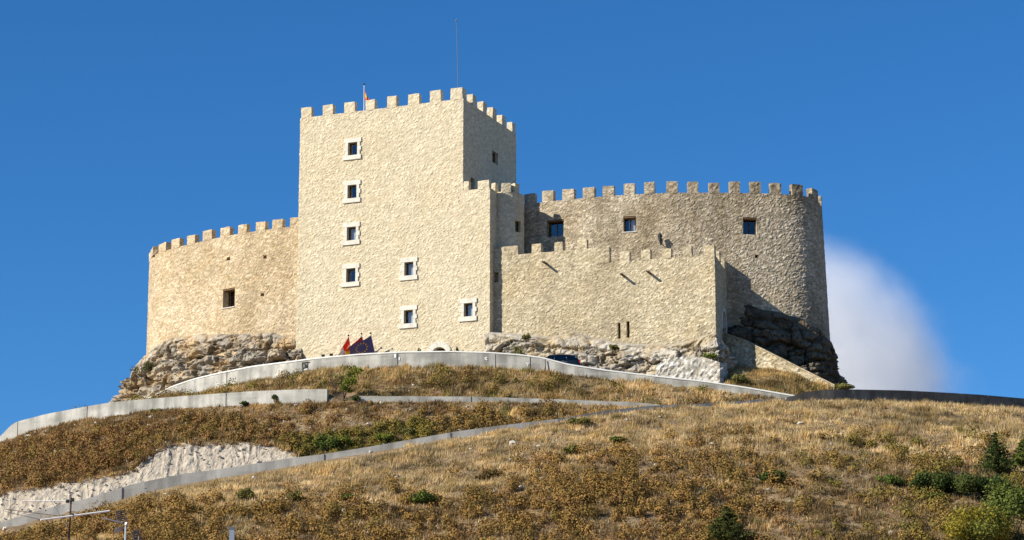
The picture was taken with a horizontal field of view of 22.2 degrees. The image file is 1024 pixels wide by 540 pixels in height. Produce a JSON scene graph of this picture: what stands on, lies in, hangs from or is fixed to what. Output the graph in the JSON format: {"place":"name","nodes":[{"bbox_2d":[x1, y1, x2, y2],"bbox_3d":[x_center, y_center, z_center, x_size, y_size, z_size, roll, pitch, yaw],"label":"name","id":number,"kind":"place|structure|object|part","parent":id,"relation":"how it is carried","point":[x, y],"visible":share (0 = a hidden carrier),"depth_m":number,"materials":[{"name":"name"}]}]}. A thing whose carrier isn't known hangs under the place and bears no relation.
{"place":"outdoors","nodes":[
{"label":"outdoors","id":0,"kind":"place"},
{"bbox_2d":[0,442,296,521],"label":"chalk bank","id":1,"kind":"structure","parent":0,"point":[157,463],"depth_m":186.83,"materials":[{"name":"white stone"}]},
{"bbox_2d":[0,360,1023,539],"bbox_3d":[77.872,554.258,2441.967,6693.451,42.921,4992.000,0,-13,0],"label":"hillside","id":2,"kind":"structure","parent":0,"point":[348,396],"depth_m":171.15,"materials":[{"name":"brown plant"}]},
{"bbox_2d":[0,389,328,441],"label":"retaining wall","id":3,"kind":"structure","parent":2,"relation":"on","point":[126,407],"depth_m":201.21,"materials":[{"name":"concrete"}]},
{"bbox_2d":[113,332,301,401],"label":"rock outcrop","id":4,"kind":"object","parent":2,"relation":"on","point":[191,352],"visible":0.6,"depth_m":227.00,"materials":[{"name":"grey stone"}]},
{"bbox_2d":[130,360,157,377],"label":"bush","id":5,"kind":"object","parent":4,"relation":"on","point":[147,366],"visible":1,"depth_m":230.87,"materials":[{"name":"green plant"}]},
{"bbox_2d":[146,217,297,359],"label":"round tower","id":6,"kind":"structure","parent":2,"relation":"on","point":[242,281],"depth_m":228.34,"materials":[{"name":"beige stone"}]},
{"bbox_2d":[222,288,234,308],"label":"window","id":7,"kind":"structure","parent":6,"relation":"in","point":[232,290],"depth_m":228.63,"materials":[{"name":"brown wood"}]},
{"bbox_2d":[239,401,248,406],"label":"bush","id":8,"kind":"object","parent":2,"relation":"on","point":[244,403],"visible":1,"depth_m":197.70,"materials":[{"name":"green plant"}]},
{"bbox_2d":[235,488,255,502],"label":"bush","id":9,"kind":"object","parent":2,"relation":"on","point":[248,493],"visible":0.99,"depth_m":162.66,"materials":[{"name":"green plant"}]},
{"bbox_2d":[271,394,276,401],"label":"bush","id":10,"kind":"object","parent":2,"relation":"on","point":[274,397],"visible":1,"depth_m":196.97,"materials":[{"name":"green plant"}]},
{"bbox_2d":[286,490,304,502],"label":"bush","id":11,"kind":"object","parent":2,"relation":"on","point":[297,495],"visible":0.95,"depth_m":161.91,"materials":[{"name":"green plant"}]},
{"bbox_2d":[310,431,338,451],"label":"bush","id":12,"kind":"object","parent":2,"relation":"on","point":[330,441],"visible":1,"depth_m":188.54,"materials":[{"name":"green plant"}]},
{"bbox_2d":[335,435,352,445],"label":"bush","id":13,"kind":"object","parent":2,"relation":"on","point":[344,439],"visible":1,"depth_m":188.99,"materials":[{"name":"green plant"}]},
{"bbox_2d":[327,366,363,399],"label":"sapling","id":14,"kind":"object","parent":2,"relation":"on","point":[347,381],"visible":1,"depth_m":199.08,"materials":[{"name":"green plant"}]},
{"bbox_2d":[340,493,355,501],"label":"bush","id":15,"kind":"object","parent":2,"relation":"on","point":[342,496],"visible":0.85,"depth_m":159.16,"materials":[{"name":"green plant"}]},
{"bbox_2d":[350,396,360,400],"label":"bush","id":16,"kind":"object","parent":2,"relation":"on","point":[355,398],"visible":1,"depth_m":195.33,"materials":[{"name":"green plant"}]},
{"bbox_2d":[375,431,394,440],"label":"bush","id":17,"kind":"object","parent":2,"relation":"on","point":[382,436],"visible":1,"depth_m":189.21,"materials":[{"name":"green plant"}]},
{"bbox_2d":[0,398,784,526],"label":"roadside wall","id":18,"kind":"structure","parent":2,"relation":"on","point":[140,487],"depth_m":181.22,"materials":[{"name":"grey concrete"}]},
{"bbox_2d":[400,427,414,434],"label":"bush","id":19,"kind":"object","parent":2,"relation":"on","point":[408,430],"visible":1,"depth_m":190.14,"materials":[{"name":"green plant"}]},
{"bbox_2d":[296,88,523,359],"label":"castle keep","id":20,"kind":"structure","parent":2,"relation":"on","point":[410,215],"depth_m":221.36,"materials":[{"name":"stone"}]},
{"bbox_2d":[338,334,350,354],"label":"flag","id":21,"kind":"object","parent":20,"relation":"attached to","point":[346,345],"visible":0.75,"depth_m":219.13,"materials":[{"name":"red fabric"}]},
{"bbox_2d":[341,263,359,287],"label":"window","id":22,"kind":"structure","parent":20,"relation":"in","point":[355,275],"depth_m":221.70,"materials":[{"name":"white stone"}]},
{"bbox_2d":[342,222,359,245],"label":"window","id":23,"kind":"structure","parent":20,"relation":"in","point":[355,232],"depth_m":222.57,"materials":[{"name":"white stone"}]},
{"bbox_2d":[342,180,360,203],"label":"window","id":24,"kind":"structure","parent":20,"relation":"in","point":[356,191],"depth_m":223.33,"materials":[{"name":"white stone"}]},
{"bbox_2d":[343,137,361,160],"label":"window","id":25,"kind":"structure","parent":20,"relation":"in","point":[356,149],"depth_m":224.26,"materials":[{"name":"white stone"}]},
{"bbox_2d":[345,333,362,354],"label":"flag","id":26,"kind":"object","parent":20,"relation":"attached to","point":[347,350],"visible":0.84,"depth_m":218.85,"materials":[{"name":"red fabric"}]},
{"bbox_2d":[350,332,374,353],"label":"flag","id":27,"kind":"object","parent":20,"relation":"attached to","point":[366,345],"visible":0.9,"depth_m":218.60,"materials":[{"name":"blue fabric"}]},
{"bbox_2d":[399,257,417,280],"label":"window","id":28,"kind":"structure","parent":20,"relation":"in","point":[413,266],"depth_m":219.71,"materials":[{"name":"white stone"}]},
{"bbox_2d":[399,305,417,328],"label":"window","id":29,"kind":"structure","parent":20,"relation":"in","point":[412,316],"depth_m":218.77,"materials":[{"name":"white stone"}]},
{"bbox_2d":[427,342,451,350],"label":"doorway","id":30,"kind":"structure","parent":20,"relation":"in","point":[434,347],"depth_m":217.04,"materials":[{"name":"white stone"}]},
{"bbox_2d":[455,20,457,87],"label":"lightning rod","id":31,"kind":"object","parent":20,"relation":"on","point":[457,57],"visible":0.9,"depth_m":224.51,"materials":[{"name":"grey metal"}]},
{"bbox_2d":[458,298,476,321],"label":"window","id":32,"kind":"structure","parent":20,"relation":"in","point":[472,308],"depth_m":216.78,"materials":[{"name":"white stone"}]},
{"bbox_2d":[410,489,437,504],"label":"bush","id":33,"kind":"object","parent":2,"relation":"on","point":[422,497],"visible":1,"depth_m":157.47,"materials":[{"name":"green plant"}]},
{"bbox_2d":[148,351,793,397],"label":"parapet wall","id":34,"kind":"structure","parent":2,"relation":"on","point":[423,358],"depth_m":205.46,"materials":[{"name":"concrete"}]},
{"bbox_2d":[475,468,504,479],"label":"bush","id":35,"kind":"object","parent":2,"relation":"on","point":[486,473],"visible":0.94,"depth_m":164.44,"materials":[{"name":"brown plant"}]},
{"bbox_2d":[357,396,659,406],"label":"kerb wall","id":36,"kind":"structure","parent":2,"relation":"on","point":[432,398],"depth_m":195.26,"materials":[{"name":"concrete"}]},
{"bbox_2d":[0,384,1017,536],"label":"loose stones","id":37,"kind":"object","parent":2,"relation":"on","point":[512,442],"visible":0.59,"depth_m":185.81,"materials":[{"name":"grey stone"}]},
{"bbox_2d":[0,363,1023,539],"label":"scrub","id":38,"kind":"object","parent":2,"relation":"on","point":[174,529],"visible":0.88,"depth_m":160.27,"materials":[{"name":"brown plant"}]},
{"bbox_2d":[561,443,578,453],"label":"bush","id":39,"kind":"object","parent":2,"relation":"on","point":[570,448],"visible":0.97,"depth_m":169.23,"materials":[{"name":"green plant"}]},
{"bbox_2d":[565,417,592,426],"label":"bush","id":40,"kind":"object","parent":2,"relation":"on","point":[573,420],"visible":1,"depth_m":178.82,"materials":[{"name":"green plant"}]},
{"bbox_2d":[493,239,727,344],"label":"bastion","id":41,"kind":"object","parent":2,"relation":"on","point":[667,298],"visible":0.59,"depth_m":213.80,"materials":[{"name":"beige stone"}]},
{"bbox_2d":[721,308,727,333],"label":"doorway","id":42,"kind":"structure","parent":41,"relation":"in","point":[724,318],"depth_m":215.67,"materials":[{"name":"concrete"}]},
{"bbox_2d":[484,330,738,379],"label":"rock outcrop","id":43,"kind":"object","parent":2,"relation":"on","point":[587,351],"visible":0.57,"depth_m":210.39,"materials":[{"name":"stone"}]},
{"bbox_2d":[507,339,524,353],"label":"weed stem","id":44,"kind":"object","parent":43,"relation":"on","point":[520,350],"visible":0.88,"depth_m":209.68,"materials":[{"name":"green plant"}]},
{"bbox_2d":[521,333,530,342],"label":"bush","id":45,"kind":"object","parent":43,"relation":"on","point":[527,337],"visible":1,"depth_m":212.09,"materials":[{"name":"green plant"}]},
{"bbox_2d":[609,344,619,352],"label":"bush","id":46,"kind":"object","parent":43,"relation":"on","point":[615,347],"visible":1,"depth_m":209.06,"materials":[{"name":"green plant"}]},
{"bbox_2d":[609,435,625,442],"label":"bush","id":47,"kind":"object","parent":2,"relation":"on","point":[615,438],"visible":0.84,"depth_m":172.07,"materials":[{"name":"green plant"}]},
{"bbox_2d":[524,181,829,340],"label":"curtain tower","id":48,"kind":"structure","parent":2,"relation":"on","point":[770,247],"depth_m":219.14,"materials":[{"name":"brown stone"}]},
{"bbox_2d":[547,219,562,236],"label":"window","id":49,"kind":"structure","parent":48,"relation":"in","point":[556,227],"depth_m":222.41,"materials":[{"name":"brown wood"}]},
{"bbox_2d":[623,216,636,232],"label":"window","id":50,"kind":"structure","parent":48,"relation":"in","point":[631,222],"depth_m":219.92,"materials":[{"name":"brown wood"}]},
{"bbox_2d":[657,233,661,244],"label":"wall lantern","id":51,"kind":"object","parent":48,"relation":"attached to","point":[659,236],"depth_m":217.93,"materials":[{"name":"black metal"}]},
{"bbox_2d":[743,217,755,234],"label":"window","id":52,"kind":"structure","parent":48,"relation":"in","point":[749,227],"depth_m":219.71,"materials":[{"name":"blue wood"}]},
{"bbox_2d":[656,357,727,382],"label":"rubble wall","id":53,"kind":"structure","parent":2,"relation":"on","point":[701,368],"depth_m":206.17,"materials":[{"name":"white stone"}]},
{"bbox_2d":[702,352,718,359],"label":"bush","id":54,"kind":"object","parent":53,"relation":"on","point":[712,356],"visible":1,"depth_m":206.42,"materials":[{"name":"green plant"}]},
{"bbox_2d":[695,505,761,539],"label":"conifer","id":55,"kind":"object","parent":2,"relation":"on","point":[727,528],"visible":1,"depth_m":149.46,"materials":[{"name":"green plant"}]},
{"bbox_2d":[731,374,751,382],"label":"bush","id":56,"kind":"object","parent":2,"relation":"on","point":[739,378],"visible":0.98,"depth_m":204.52,"materials":[{"name":"green plant"}]},
{"bbox_2d":[757,470,787,484],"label":"bush","id":57,"kind":"object","parent":2,"relation":"on","point":[764,476],"visible":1,"depth_m":161.13,"materials":[{"name":"green plant"}]},
{"bbox_2d":[722,332,836,389],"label":"stair wall","id":58,"kind":"structure","parent":2,"relation":"on","point":[744,352],"depth_m":211.09,"materials":[{"name":"beige stone"}]},
{"bbox_2d":[727,303,844,389],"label":"rock outcrop","id":59,"kind":"object","parent":2,"relation":"on","point":[802,343],"visible":0.56,"depth_m":215.29,"materials":[{"name":"stone"}]},
{"bbox_2d":[833,383,854,389],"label":"bush","id":60,"kind":"object","parent":2,"relation":"on","point":[844,386],"visible":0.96,"depth_m":203.22,"materials":[{"name":"green plant"}]},
{"bbox_2d":[875,473,906,484],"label":"bush","id":61,"kind":"object","parent":2,"relation":"on","point":[890,478],"visible":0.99,"depth_m":161.24,"materials":[{"name":"green plant"}]},
{"bbox_2d":[785,389,1023,407],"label":"bend wall","id":62,"kind":"structure","parent":2,"relation":"on","point":[861,395],"depth_m":198.64,"materials":[{"name":"concrete"}]},
{"bbox_2d":[906,468,959,493],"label":"bush","id":63,"kind":"object","parent":2,"relation":"on","point":[943,483],"visible":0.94,"depth_m":160.34,"materials":[{"name":"green plant"}]},
{"bbox_2d":[926,491,945,499],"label":"bush","id":64,"kind":"object","parent":2,"relation":"on","point":[937,493],"visible":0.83,"depth_m":158.83,"materials":[{"name":"green plant"}]},
{"bbox_2d":[935,503,1015,539],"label":"flowering bush","id":65,"kind":"object","parent":2,"relation":"on","point":[990,523],"visible":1,"depth_m":148.37,"materials":[{"name":"green plant"}]},
{"bbox_2d":[950,468,1016,500],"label":"bush","id":66,"kind":"object","parent":2,"relation":"on","point":[967,483],"visible":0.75,"depth_m":159.22,"materials":[{"name":"green plant"}]},
{"bbox_2d":[972,432,1020,472],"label":"conifer","id":67,"kind":"object","parent":2,"relation":"on","point":[993,449],"visible":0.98,"depth_m":165.65,"materials":[{"name":"green plant"}]},
{"bbox_2d":[981,475,1023,539],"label":"bush","id":68,"kind":"object","parent":2,"relation":"on","point":[1008,499],"visible":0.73,"depth_m":150.71,"materials":[{"name":"green plant"}]},
{"bbox_2d":[1011,439,1023,466],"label":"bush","id":69,"kind":"object","parent":2,"relation":"on","point":[1018,457],"visible":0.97,"depth_m":168.07,"materials":[{"name":"green plant"}]},
{"bbox_3d":[-9.487,11.108,56.970,9.626,8.270,9.000,0,-13,0],"label":"village house","id":70,"kind":"object","parent":2,"relation":"on","visible":0},
{"bbox_2d":[5,489,109,539],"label":"tv aerial","id":71,"kind":"object","parent":70,"relation":"attached to","point":[71,500],"visible":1,"depth_m":58.31,"materials":[{"name":"metal"}]},
{"bbox_2d":[101,510,127,539],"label":"tv aerial","id":72,"kind":"object","parent":70,"relation":"attached to","point":[119,529],"visible":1,"depth_m":58.30,"materials":[{"name":"silver metal"}]},
{"bbox_2d":[131,530,141,539],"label":"tv aerial","id":73,"kind":"object","parent":70,"relation":"attached to","point":[138,538],"visible":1,"depth_m":58.23,"materials":[{"name":"grey metal"}]},
{"bbox_2d":[208,527,234,539],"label":"service post","id":74,"kind":"object","parent":70,"relation":"on","point":[231,534],"visible":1,"depth_m":58.17,"materials":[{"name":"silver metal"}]},
{"bbox_2d":[0,0,1023,435],"label":"sky","id":75,"kind":"structure","parent":0,"point":[128,128],"materials":[{"name":"blue"}]},
{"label":"road","id":76,"kind":"structure","parent":0,"visible":0},
{"bbox_2d":[546,354,581,365],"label":"parked car","id":77,"kind":"object","parent":76,"relation":"on","point":[570,359],"visible":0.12,"depth_m":206.78,"materials":[{"name":"black paint"}]},
{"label":"side window","id":78,"kind":"part","parent":77,"relation":"part of","materials":[{"name":"glass"}]}
]}

